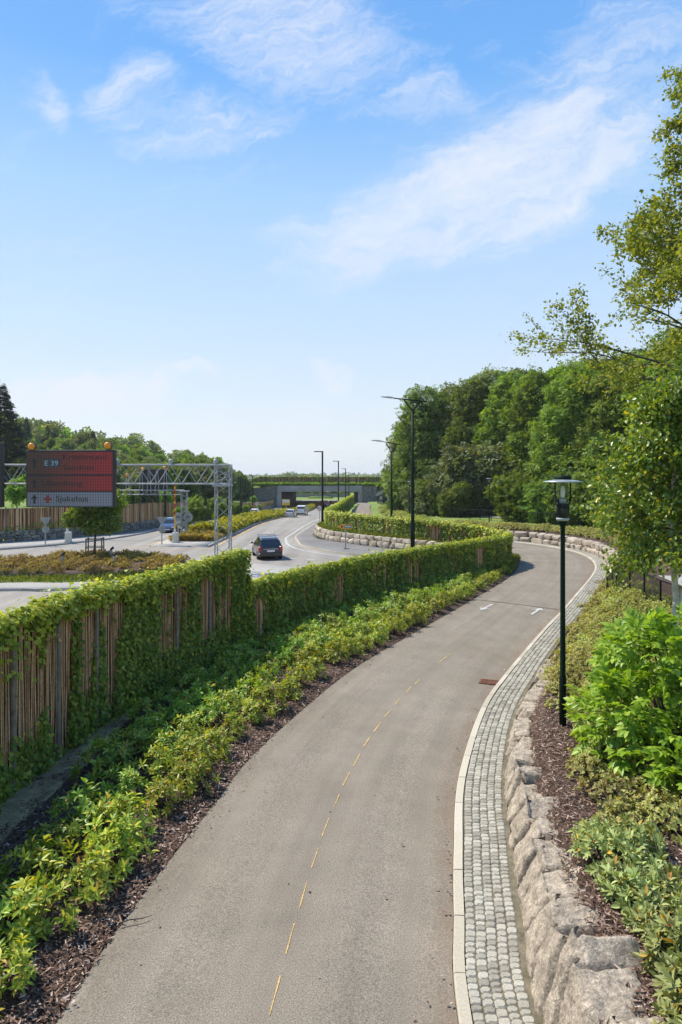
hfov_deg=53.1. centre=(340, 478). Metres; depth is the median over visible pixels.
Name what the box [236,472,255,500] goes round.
broadleaf tree
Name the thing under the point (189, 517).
keep sign
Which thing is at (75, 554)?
heather
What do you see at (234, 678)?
rhododendron
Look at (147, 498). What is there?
broadleaf tree
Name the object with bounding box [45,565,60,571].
heather
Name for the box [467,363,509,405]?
broadleaf tree
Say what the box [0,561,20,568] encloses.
heather
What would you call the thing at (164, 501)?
columnar tree
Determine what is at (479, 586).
rhododendron
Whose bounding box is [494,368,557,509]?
broadleaf tree
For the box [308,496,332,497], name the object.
verge
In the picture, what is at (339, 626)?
rhododendron
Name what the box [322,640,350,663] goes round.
rhododendron
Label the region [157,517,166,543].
yield sign
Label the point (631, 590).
azalea
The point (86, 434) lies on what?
broadleaf tree
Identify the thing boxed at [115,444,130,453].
broadleaf tree
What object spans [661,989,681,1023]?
rhododendron
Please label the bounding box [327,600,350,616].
rhododendron
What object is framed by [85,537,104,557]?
tree stake frame
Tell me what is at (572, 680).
azalea
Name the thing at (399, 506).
woodland bush
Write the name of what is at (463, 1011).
path kerb
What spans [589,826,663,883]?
rhododendron
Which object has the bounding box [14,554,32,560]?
heather
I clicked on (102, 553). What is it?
heather
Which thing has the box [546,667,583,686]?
azalea
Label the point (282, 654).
rhododendron
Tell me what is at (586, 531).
azalea
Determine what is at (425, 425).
broadleaf tree
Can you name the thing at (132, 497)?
columnar tree
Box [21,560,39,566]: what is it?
heather
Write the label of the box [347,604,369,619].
rhododendron
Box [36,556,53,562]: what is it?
heather
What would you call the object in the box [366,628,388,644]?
rhododendron
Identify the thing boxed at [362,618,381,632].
rhododendron
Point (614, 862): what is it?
rhododendron
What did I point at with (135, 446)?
broadleaf tree
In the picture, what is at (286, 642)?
rhododendron
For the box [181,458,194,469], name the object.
broadleaf tree
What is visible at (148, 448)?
broadleaf tree
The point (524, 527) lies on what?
azalea
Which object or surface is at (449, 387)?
broadleaf tree
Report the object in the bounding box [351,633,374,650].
rhododendron
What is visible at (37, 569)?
heather
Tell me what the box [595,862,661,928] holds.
rhododendron
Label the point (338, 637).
rhododendron
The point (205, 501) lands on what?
columnar tree
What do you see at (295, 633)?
rhododendron
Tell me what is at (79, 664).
willow fence
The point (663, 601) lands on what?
azalea
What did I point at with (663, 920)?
rhododendron
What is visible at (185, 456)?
broadleaf tree
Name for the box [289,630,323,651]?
rhododendron
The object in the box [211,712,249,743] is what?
rhododendron
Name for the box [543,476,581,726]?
park lamp
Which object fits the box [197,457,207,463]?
broadleaf tree
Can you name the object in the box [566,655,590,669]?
azalea
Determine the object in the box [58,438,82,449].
broadleaf tree
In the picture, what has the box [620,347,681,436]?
broadleaf tree
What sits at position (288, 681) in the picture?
rhododendron
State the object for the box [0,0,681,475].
sky
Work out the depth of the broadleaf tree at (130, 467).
119.45 m
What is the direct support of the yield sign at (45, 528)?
on the pavement at (37, 543)
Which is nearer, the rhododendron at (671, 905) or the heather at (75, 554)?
the rhododendron at (671, 905)
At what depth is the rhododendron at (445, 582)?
33.09 m
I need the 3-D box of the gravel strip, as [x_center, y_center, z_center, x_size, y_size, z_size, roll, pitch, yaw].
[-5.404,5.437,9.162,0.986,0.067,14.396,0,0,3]
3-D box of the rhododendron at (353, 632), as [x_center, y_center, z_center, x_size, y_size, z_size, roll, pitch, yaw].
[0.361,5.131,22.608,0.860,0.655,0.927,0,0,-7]
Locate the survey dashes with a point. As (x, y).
(316, 854)
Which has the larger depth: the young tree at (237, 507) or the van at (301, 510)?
the van at (301, 510)
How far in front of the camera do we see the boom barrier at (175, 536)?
57.21 m
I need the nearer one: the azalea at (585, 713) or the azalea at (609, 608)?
the azalea at (585, 713)
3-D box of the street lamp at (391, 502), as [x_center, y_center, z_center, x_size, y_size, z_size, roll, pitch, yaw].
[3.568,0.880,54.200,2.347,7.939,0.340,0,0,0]
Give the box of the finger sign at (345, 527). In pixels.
[338,525,351,548]
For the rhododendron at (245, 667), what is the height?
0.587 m
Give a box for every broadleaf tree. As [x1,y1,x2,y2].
[5,457,17,486]
[7,456,25,491]
[12,417,33,438]
[21,417,47,436]
[31,420,68,442]
[33,425,62,445]
[36,444,46,449]
[43,437,55,449]
[52,429,75,441]
[54,440,67,449]
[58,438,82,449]
[69,426,102,443]
[72,432,88,446]
[77,442,93,449]
[78,438,100,446]
[87,439,97,449]
[90,430,106,440]
[98,436,121,446]
[113,435,126,444]
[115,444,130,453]
[117,452,132,461]
[117,466,123,493]
[119,433,144,448]
[119,461,147,502]
[120,457,134,472]
[121,458,139,492]
[127,463,160,503]
[129,440,145,450]
[129,448,147,456]
[132,453,144,461]
[137,440,165,455]
[139,444,153,452]
[144,456,162,462]
[152,466,179,501]
[153,453,167,462]
[162,461,179,498]
[166,449,183,459]
[170,466,184,502]
[173,450,192,460]
[173,457,181,463]
[175,466,201,502]
[175,467,202,501]
[178,453,196,463]
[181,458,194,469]
[185,449,196,458]
[192,463,224,501]
[196,452,208,459]
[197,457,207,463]
[204,460,223,490]
[208,460,233,499]
[209,456,227,466]
[217,459,244,495]
[222,466,238,501]
[230,469,239,499]
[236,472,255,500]
[375,383,455,510]
[379,412,426,497]
[429,381,455,423]
[434,376,493,454]
[462,368,525,452]
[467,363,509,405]
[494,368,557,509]
[502,361,542,380]
[522,361,612,479]
[524,361,567,427]
[557,356,600,370]
[565,354,643,471]
[567,355,615,373]
[613,344,653,360]
[616,347,651,428]
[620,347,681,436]
[645,327,681,354]
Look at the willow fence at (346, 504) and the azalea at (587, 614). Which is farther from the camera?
the willow fence at (346, 504)
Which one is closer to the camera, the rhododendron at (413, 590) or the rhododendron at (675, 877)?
the rhododendron at (675, 877)
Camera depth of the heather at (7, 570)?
38.51 m
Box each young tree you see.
[5,474,25,507]
[123,487,137,503]
[159,491,173,502]
[173,506,192,527]
[185,494,200,504]
[188,496,207,522]
[200,498,211,520]
[208,496,223,519]
[211,502,227,518]
[230,504,236,514]
[234,502,243,515]
[242,505,249,512]
[250,495,257,501]
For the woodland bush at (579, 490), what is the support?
on the ground
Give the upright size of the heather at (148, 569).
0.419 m
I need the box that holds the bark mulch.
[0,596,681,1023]
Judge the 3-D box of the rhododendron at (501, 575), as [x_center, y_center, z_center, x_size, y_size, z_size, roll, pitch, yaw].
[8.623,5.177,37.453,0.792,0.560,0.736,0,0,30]
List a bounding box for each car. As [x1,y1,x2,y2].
[159,517,181,531]
[250,534,282,558]
[284,509,296,516]
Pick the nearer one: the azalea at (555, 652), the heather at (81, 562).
the azalea at (555, 652)
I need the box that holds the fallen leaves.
[71,587,558,1023]
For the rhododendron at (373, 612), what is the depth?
25.73 m
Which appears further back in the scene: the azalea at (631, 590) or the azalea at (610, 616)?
the azalea at (631, 590)
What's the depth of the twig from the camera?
8.38 m
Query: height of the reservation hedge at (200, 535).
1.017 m
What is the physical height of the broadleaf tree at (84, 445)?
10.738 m
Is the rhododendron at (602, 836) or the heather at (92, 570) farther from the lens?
the heather at (92, 570)
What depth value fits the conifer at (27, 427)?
189.78 m
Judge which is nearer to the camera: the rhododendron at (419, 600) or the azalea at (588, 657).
the azalea at (588, 657)
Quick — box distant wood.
[245,472,381,477]
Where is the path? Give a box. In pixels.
[56,503,594,1023]
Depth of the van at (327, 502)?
198.75 m
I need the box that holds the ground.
[0,485,681,1021]
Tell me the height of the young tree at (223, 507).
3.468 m
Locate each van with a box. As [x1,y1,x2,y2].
[296,505,308,515]
[324,500,331,506]
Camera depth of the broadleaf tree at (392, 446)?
118.97 m
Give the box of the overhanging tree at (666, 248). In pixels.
[499,64,681,398]
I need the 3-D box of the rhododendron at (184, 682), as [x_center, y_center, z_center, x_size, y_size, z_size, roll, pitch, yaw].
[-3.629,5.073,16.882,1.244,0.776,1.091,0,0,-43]
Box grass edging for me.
[0,576,131,582]
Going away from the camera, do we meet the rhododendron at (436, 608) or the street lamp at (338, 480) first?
the rhododendron at (436, 608)
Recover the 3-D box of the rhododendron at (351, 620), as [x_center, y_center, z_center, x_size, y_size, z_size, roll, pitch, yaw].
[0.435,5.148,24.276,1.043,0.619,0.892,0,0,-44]
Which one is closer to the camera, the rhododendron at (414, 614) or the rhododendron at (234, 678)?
the rhododendron at (234, 678)
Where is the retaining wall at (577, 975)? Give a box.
[504,653,665,1023]
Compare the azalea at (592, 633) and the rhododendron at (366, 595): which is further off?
the rhododendron at (366, 595)
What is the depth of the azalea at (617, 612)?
22.90 m
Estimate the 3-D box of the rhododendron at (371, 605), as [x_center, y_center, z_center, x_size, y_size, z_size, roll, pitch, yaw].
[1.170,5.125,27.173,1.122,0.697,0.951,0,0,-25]
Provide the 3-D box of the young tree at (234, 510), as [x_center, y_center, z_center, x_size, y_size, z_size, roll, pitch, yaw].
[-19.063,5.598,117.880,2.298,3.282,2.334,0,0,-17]
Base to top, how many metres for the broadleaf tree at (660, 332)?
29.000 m
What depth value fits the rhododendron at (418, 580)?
32.26 m
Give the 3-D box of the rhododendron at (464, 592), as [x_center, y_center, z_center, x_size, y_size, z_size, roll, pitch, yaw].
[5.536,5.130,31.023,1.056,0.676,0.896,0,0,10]
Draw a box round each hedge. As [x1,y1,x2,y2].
[168,528,225,540]
[188,502,317,536]
[296,492,353,493]
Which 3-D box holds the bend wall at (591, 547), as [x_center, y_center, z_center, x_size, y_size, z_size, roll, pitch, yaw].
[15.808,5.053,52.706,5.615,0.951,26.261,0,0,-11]
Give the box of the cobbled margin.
[464,541,606,1023]
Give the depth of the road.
53.61 m
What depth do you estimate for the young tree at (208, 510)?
99.75 m
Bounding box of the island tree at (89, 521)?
[60,488,129,553]
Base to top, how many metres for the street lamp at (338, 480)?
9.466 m
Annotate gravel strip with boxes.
[0,712,127,844]
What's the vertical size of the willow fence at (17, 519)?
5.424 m
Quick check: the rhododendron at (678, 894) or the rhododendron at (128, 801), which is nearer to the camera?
the rhododendron at (678, 894)
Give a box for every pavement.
[0,500,300,549]
[0,580,121,588]
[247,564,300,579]
[297,524,402,554]
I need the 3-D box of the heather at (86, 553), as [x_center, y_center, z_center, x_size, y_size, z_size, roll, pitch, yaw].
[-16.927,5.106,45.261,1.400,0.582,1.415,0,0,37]
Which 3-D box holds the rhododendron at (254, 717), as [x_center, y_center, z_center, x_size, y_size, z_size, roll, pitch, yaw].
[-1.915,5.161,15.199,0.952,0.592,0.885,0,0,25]
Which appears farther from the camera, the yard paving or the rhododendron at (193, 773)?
the yard paving
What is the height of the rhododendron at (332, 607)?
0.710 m
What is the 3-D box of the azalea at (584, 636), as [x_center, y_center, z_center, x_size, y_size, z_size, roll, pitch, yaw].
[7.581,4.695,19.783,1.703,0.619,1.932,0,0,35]
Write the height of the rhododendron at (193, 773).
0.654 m
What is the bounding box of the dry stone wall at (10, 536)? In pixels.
[0,505,274,541]
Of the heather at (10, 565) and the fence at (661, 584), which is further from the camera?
the heather at (10, 565)
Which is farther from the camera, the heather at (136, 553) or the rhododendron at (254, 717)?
the heather at (136, 553)
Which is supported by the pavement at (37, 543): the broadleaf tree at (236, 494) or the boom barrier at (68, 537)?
the boom barrier at (68, 537)
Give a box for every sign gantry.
[5,459,232,555]
[118,490,189,532]
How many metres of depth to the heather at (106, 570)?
38.38 m
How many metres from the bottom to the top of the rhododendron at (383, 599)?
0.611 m
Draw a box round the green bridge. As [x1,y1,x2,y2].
[249,481,388,507]
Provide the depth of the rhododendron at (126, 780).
11.45 m
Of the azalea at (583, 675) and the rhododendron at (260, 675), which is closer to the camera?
the azalea at (583, 675)
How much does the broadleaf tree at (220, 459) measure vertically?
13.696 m
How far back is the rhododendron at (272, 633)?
22.05 m
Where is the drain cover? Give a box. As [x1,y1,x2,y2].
[479,678,498,684]
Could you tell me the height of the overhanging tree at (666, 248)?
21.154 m
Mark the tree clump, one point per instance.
(294, 474)
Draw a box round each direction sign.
[0,443,4,506]
[26,441,116,506]
[125,466,167,493]
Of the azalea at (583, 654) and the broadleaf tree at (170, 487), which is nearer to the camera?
the azalea at (583, 654)
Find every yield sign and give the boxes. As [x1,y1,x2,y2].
[40,517,50,544]
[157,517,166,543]
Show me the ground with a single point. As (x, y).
(374, 509)
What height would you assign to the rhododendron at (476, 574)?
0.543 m
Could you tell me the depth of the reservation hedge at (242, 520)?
78.34 m
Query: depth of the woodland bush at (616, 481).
63.03 m
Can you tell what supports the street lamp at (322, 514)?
on the grass verge
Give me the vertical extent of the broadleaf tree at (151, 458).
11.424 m
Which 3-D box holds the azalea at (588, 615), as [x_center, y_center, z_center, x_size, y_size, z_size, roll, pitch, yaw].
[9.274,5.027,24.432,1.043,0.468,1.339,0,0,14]
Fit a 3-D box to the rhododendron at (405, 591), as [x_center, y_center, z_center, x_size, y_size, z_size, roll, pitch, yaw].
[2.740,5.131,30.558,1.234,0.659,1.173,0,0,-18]
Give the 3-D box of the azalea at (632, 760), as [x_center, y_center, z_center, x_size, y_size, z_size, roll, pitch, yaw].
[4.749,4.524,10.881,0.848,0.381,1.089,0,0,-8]
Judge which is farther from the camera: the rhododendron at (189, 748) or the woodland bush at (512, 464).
the woodland bush at (512, 464)
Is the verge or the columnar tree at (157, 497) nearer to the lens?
the columnar tree at (157, 497)
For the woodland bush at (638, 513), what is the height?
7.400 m
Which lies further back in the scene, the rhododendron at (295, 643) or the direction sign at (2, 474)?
the direction sign at (2, 474)
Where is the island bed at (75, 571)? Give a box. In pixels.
[1,556,184,578]
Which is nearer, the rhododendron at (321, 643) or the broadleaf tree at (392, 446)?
the rhododendron at (321, 643)
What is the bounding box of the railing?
[377,498,587,526]
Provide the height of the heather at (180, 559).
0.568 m
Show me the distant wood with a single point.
(334, 474)
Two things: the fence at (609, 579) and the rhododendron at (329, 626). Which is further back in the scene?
the fence at (609, 579)
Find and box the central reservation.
[149,501,323,546]
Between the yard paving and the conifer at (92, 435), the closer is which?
the yard paving
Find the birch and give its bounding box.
[572,357,681,625]
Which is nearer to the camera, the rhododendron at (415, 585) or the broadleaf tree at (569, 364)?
the rhododendron at (415, 585)
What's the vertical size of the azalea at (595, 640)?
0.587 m
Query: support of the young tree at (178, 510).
on the ground
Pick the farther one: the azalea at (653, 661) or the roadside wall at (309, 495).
the roadside wall at (309, 495)
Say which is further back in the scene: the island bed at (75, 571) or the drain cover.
the island bed at (75, 571)
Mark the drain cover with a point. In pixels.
(488, 681)
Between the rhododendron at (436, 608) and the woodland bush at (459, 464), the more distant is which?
the woodland bush at (459, 464)
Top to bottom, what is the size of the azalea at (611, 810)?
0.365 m
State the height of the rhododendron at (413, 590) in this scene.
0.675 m
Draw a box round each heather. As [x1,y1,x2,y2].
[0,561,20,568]
[0,567,14,573]
[3,557,24,562]
[8,559,26,566]
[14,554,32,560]
[14,565,33,571]
[18,555,37,562]
[18,569,31,574]
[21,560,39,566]
[32,566,47,573]
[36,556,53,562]
[37,561,52,567]
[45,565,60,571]
[49,562,66,568]
[52,553,71,559]
[53,568,64,572]
[61,560,77,565]
[61,563,76,569]
[69,551,82,557]
[74,559,90,566]
[77,552,95,558]
[77,564,92,571]
[84,555,103,561]
[84,566,102,573]
[86,561,104,567]
[97,552,111,557]
[100,568,115,572]
[102,558,123,565]
[103,559,118,566]
[109,555,127,562]
[112,563,131,568]
[117,568,132,573]
[118,552,135,560]
[118,561,133,567]
[129,551,146,556]
[133,557,145,561]
[135,562,150,568]
[138,567,152,573]
[144,554,159,560]
[149,561,167,567]
[158,553,171,557]
[164,557,178,564]
[167,555,185,561]
[173,553,195,561]
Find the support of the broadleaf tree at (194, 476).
on the ground
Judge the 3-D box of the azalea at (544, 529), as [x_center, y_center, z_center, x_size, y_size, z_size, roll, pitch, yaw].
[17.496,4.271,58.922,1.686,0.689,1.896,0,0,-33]
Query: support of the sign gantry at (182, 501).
on the central reservation
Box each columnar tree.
[131,485,134,503]
[156,491,159,502]
[163,491,166,516]
[204,486,207,520]
[239,476,241,512]
[242,478,243,501]
[244,477,246,502]
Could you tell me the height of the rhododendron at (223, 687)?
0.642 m
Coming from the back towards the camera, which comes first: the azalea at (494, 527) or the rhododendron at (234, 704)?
the azalea at (494, 527)
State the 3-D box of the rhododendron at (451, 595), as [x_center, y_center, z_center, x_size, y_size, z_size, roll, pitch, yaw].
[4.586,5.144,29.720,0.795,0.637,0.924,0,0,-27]
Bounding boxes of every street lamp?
[314,451,323,521]
[336,461,338,500]
[342,468,345,497]
[371,440,400,516]
[381,396,426,547]
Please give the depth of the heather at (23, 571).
38.20 m
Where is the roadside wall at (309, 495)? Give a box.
[296,494,350,496]
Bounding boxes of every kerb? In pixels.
[0,508,277,549]
[0,587,78,591]
[207,501,324,546]
[295,524,365,555]
[452,542,596,1023]
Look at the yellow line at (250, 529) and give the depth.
74.10 m
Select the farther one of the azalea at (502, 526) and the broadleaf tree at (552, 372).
the broadleaf tree at (552, 372)
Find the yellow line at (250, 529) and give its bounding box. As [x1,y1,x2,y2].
[216,503,323,545]
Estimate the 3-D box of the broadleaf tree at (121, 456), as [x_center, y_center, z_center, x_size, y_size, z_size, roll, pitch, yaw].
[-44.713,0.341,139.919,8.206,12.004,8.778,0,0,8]
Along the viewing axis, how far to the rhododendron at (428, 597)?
29.09 m
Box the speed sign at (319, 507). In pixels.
[317,505,320,521]
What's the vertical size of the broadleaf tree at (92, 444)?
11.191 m
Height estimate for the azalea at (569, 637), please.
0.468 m
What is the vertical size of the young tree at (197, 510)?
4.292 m
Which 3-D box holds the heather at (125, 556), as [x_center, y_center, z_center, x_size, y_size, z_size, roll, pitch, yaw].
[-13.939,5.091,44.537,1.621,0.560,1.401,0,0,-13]
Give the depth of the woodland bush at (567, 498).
68.11 m
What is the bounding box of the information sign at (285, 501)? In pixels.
[282,499,289,504]
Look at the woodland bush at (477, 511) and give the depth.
94.97 m
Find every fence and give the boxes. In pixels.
[0,500,273,533]
[0,545,256,813]
[244,507,513,646]
[249,475,386,484]
[328,494,353,511]
[606,543,634,588]
[616,570,681,613]
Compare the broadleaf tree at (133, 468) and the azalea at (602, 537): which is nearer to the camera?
the azalea at (602, 537)
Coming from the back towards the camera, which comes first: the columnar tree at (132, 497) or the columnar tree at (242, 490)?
the columnar tree at (242, 490)
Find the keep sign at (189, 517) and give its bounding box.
[173,512,192,531]
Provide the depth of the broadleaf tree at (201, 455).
217.97 m
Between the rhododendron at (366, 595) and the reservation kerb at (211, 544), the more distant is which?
the reservation kerb at (211, 544)
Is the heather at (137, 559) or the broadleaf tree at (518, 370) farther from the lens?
the broadleaf tree at (518, 370)
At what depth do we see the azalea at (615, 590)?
28.52 m
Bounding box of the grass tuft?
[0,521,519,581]
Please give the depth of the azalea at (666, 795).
9.54 m
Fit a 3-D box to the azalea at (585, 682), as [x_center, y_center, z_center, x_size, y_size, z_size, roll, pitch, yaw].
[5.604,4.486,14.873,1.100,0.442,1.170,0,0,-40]
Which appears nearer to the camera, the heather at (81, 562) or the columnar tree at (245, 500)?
the heather at (81, 562)
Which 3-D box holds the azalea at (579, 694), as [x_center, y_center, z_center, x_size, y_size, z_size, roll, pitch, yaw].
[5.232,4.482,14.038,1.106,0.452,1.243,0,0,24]
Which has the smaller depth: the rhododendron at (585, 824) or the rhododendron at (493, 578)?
the rhododendron at (585, 824)
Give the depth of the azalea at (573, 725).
12.52 m
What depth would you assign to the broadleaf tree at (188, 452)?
214.74 m
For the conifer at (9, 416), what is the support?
on the ground
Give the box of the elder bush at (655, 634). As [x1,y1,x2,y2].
[562,602,681,805]
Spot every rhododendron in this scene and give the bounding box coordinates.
[0,834,73,901]
[0,870,80,946]
[0,879,38,949]
[0,931,38,997]
[24,817,87,871]
[43,777,122,841]
[47,840,122,906]
[69,732,136,787]
[82,811,158,882]
[89,790,157,842]
[93,762,152,804]
[103,726,151,769]
[112,695,169,730]
[117,711,181,745]
[129,741,177,783]
[138,728,189,769]
[141,683,187,709]
[145,697,200,725]
[145,772,192,818]
[167,668,211,702]
[168,712,212,741]
[169,750,221,793]
[170,732,230,772]
[172,679,218,713]
[179,694,235,727]
[181,666,220,691]
[197,728,231,757]
[202,674,235,700]
[207,657,238,679]
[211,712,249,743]
[213,650,256,672]
[213,667,242,688]
[215,687,249,714]
[216,642,246,660]
[226,677,262,710]
[230,634,263,651]
[233,645,264,666]
[234,665,278,695]
[238,696,275,723]
[239,658,262,678]
[248,660,284,683]
[251,679,288,715]
[253,651,285,673]
[255,630,280,644]
[257,635,288,657]
[267,617,298,639]
[267,644,297,666]
[270,633,292,649]
[275,674,304,700]
[277,634,308,658]
[285,621,314,640]
[285,648,315,668]
[285,666,315,686]
[286,617,311,632]
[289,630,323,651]
[295,654,328,678]
[300,618,331,637]
[301,639,330,662]
[303,614,324,630]
[303,623,335,645]
[306,606,335,624]
[310,630,338,652]
[316,613,348,629]
[319,621,341,637]
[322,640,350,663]
[325,603,348,619]
[325,611,350,625]
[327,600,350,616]
[329,627,355,646]
[333,618,356,634]
[338,635,364,658]
[341,625,361,641]
[343,597,361,613]
[346,615,363,628]
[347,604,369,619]
[350,621,378,637]
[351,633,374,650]
[352,610,380,622]
[357,592,374,608]
[360,599,377,610]
[362,608,382,621]
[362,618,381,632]
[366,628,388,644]
[368,620,391,637]
[369,602,391,617]
[370,596,388,609]
[372,612,391,626]
[377,590,404,605]
[380,598,410,618]
[381,598,401,612]
[381,617,408,634]
[384,607,400,620]
[387,592,417,608]
[392,610,414,628]
[394,586,414,597]
[397,581,422,593]
[401,588,426,598]
[404,602,429,622]
[405,605,428,625]
[406,593,427,609]
[408,579,430,592]
[409,589,432,604]
[418,603,432,615]
[420,576,436,590]
[422,586,439,601]
[425,576,439,585]
[427,597,445,612]
[429,583,444,591]
[430,592,450,607]
[432,586,447,599]
[437,574,449,587]
[438,579,449,588]
[440,590,455,604]
[447,578,469,591]
[448,575,472,588]
[448,587,465,600]
[455,572,476,582]
[455,585,474,598]
[457,581,477,594]
[472,571,482,579]
[473,578,488,589]
[478,573,491,584]
[486,572,500,582]
[489,571,499,579]
[492,568,504,577]
[500,564,511,573]
[566,824,628,876]
[567,816,610,848]
[586,811,635,853]
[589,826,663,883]
[593,852,658,901]
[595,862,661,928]
[614,819,675,869]
[617,858,677,901]
[620,881,681,937]
[629,903,681,952]
[631,863,681,917]
[631,928,681,1016]
[632,907,681,963]
[650,997,681,1023]
[654,951,681,1007]
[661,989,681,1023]
[662,879,681,917]
[663,898,679,917]
[665,947,681,990]
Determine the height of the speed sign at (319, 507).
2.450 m
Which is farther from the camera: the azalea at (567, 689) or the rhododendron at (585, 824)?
the azalea at (567, 689)
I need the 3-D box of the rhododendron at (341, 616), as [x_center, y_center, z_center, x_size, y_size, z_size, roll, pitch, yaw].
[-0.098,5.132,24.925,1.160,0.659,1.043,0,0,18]
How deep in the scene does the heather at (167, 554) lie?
45.22 m
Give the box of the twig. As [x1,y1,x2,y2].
[119,915,151,923]
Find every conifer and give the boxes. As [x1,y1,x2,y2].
[0,383,34,478]
[22,417,32,440]
[89,430,96,441]
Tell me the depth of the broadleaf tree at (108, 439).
214.41 m
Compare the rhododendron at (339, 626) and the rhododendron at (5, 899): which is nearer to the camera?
the rhododendron at (5, 899)
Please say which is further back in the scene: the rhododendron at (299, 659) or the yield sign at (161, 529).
the yield sign at (161, 529)
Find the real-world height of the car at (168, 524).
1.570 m
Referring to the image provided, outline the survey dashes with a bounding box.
[269,655,447,1014]
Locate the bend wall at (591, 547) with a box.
[475,528,618,569]
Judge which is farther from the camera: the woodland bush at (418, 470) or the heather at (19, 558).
the woodland bush at (418, 470)
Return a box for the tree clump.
[280,471,323,476]
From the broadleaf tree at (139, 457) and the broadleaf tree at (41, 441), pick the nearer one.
the broadleaf tree at (139, 457)
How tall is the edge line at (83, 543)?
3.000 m
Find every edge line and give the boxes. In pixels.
[1,524,192,550]
[284,518,346,556]
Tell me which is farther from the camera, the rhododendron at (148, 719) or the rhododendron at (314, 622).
the rhododendron at (314, 622)
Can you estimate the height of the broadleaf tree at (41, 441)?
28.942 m
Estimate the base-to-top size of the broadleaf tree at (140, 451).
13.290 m
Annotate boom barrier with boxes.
[63,507,72,542]
[171,485,178,542]
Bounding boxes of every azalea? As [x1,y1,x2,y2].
[415,514,431,518]
[489,522,507,528]
[499,522,517,529]
[514,524,529,530]
[532,525,549,532]
[540,523,552,529]
[540,669,552,681]
[542,681,583,698]
[543,661,584,681]
[544,675,584,693]
[544,696,582,717]
[546,655,567,666]
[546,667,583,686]
[549,526,568,532]
[550,650,566,660]
[555,632,580,643]
[557,637,576,644]
[559,527,574,534]
[565,620,584,630]
[565,753,619,782]
[566,622,587,631]
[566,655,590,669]
[566,667,592,686]
[567,642,598,661]
[567,647,594,663]
[567,739,633,779]
[568,620,609,639]
[569,664,591,679]
[570,687,605,709]
[571,529,594,536]
[571,714,618,736]
[572,772,659,814]
[575,704,620,723]
[576,599,594,607]
[577,628,607,644]
[577,653,612,665]
[578,676,602,687]
[580,607,595,614]
[580,611,598,618]
[580,629,599,640]
[581,603,598,611]
[583,531,595,537]
[583,616,603,625]
[584,624,608,634]
[584,725,641,758]
[585,613,601,622]
[587,632,638,647]
[588,587,603,594]
[588,593,601,598]
[590,532,603,539]
[590,613,619,624]
[592,604,624,616]
[593,795,670,836]
[596,601,625,614]
[597,590,624,604]
[599,587,622,599]
[599,610,620,621]
[600,532,615,540]
[601,595,621,603]
[601,598,622,610]
[603,749,653,783]
[606,606,643,618]
[609,596,649,609]
[613,781,680,831]
[615,591,651,603]
[617,580,665,595]
[617,795,681,845]
[619,601,652,611]
[619,765,679,797]
[621,587,651,596]
[621,587,656,600]
[621,745,681,780]
[630,756,681,792]
[635,601,671,614]
[638,595,672,609]
[638,654,658,675]
[643,596,672,610]
[654,799,681,822]
[659,788,681,809]
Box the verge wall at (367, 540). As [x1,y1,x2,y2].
[313,525,442,549]
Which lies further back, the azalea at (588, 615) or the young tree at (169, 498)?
the young tree at (169, 498)
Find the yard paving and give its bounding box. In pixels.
[658,575,681,584]
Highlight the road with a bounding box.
[0,500,359,613]
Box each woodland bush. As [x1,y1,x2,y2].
[385,480,405,511]
[399,477,440,515]
[402,453,437,482]
[414,472,463,516]
[416,440,507,516]
[435,444,513,514]
[435,481,484,517]
[484,469,537,521]
[491,446,548,481]
[512,479,555,522]
[524,466,593,524]
[544,444,608,475]
[547,476,593,525]
[568,467,618,527]
[580,432,627,476]
[589,471,636,528]
[607,473,664,531]
[651,471,681,532]
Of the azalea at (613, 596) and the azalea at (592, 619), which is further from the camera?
the azalea at (613, 596)
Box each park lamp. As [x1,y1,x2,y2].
[408,481,410,512]
[486,478,491,521]
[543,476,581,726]

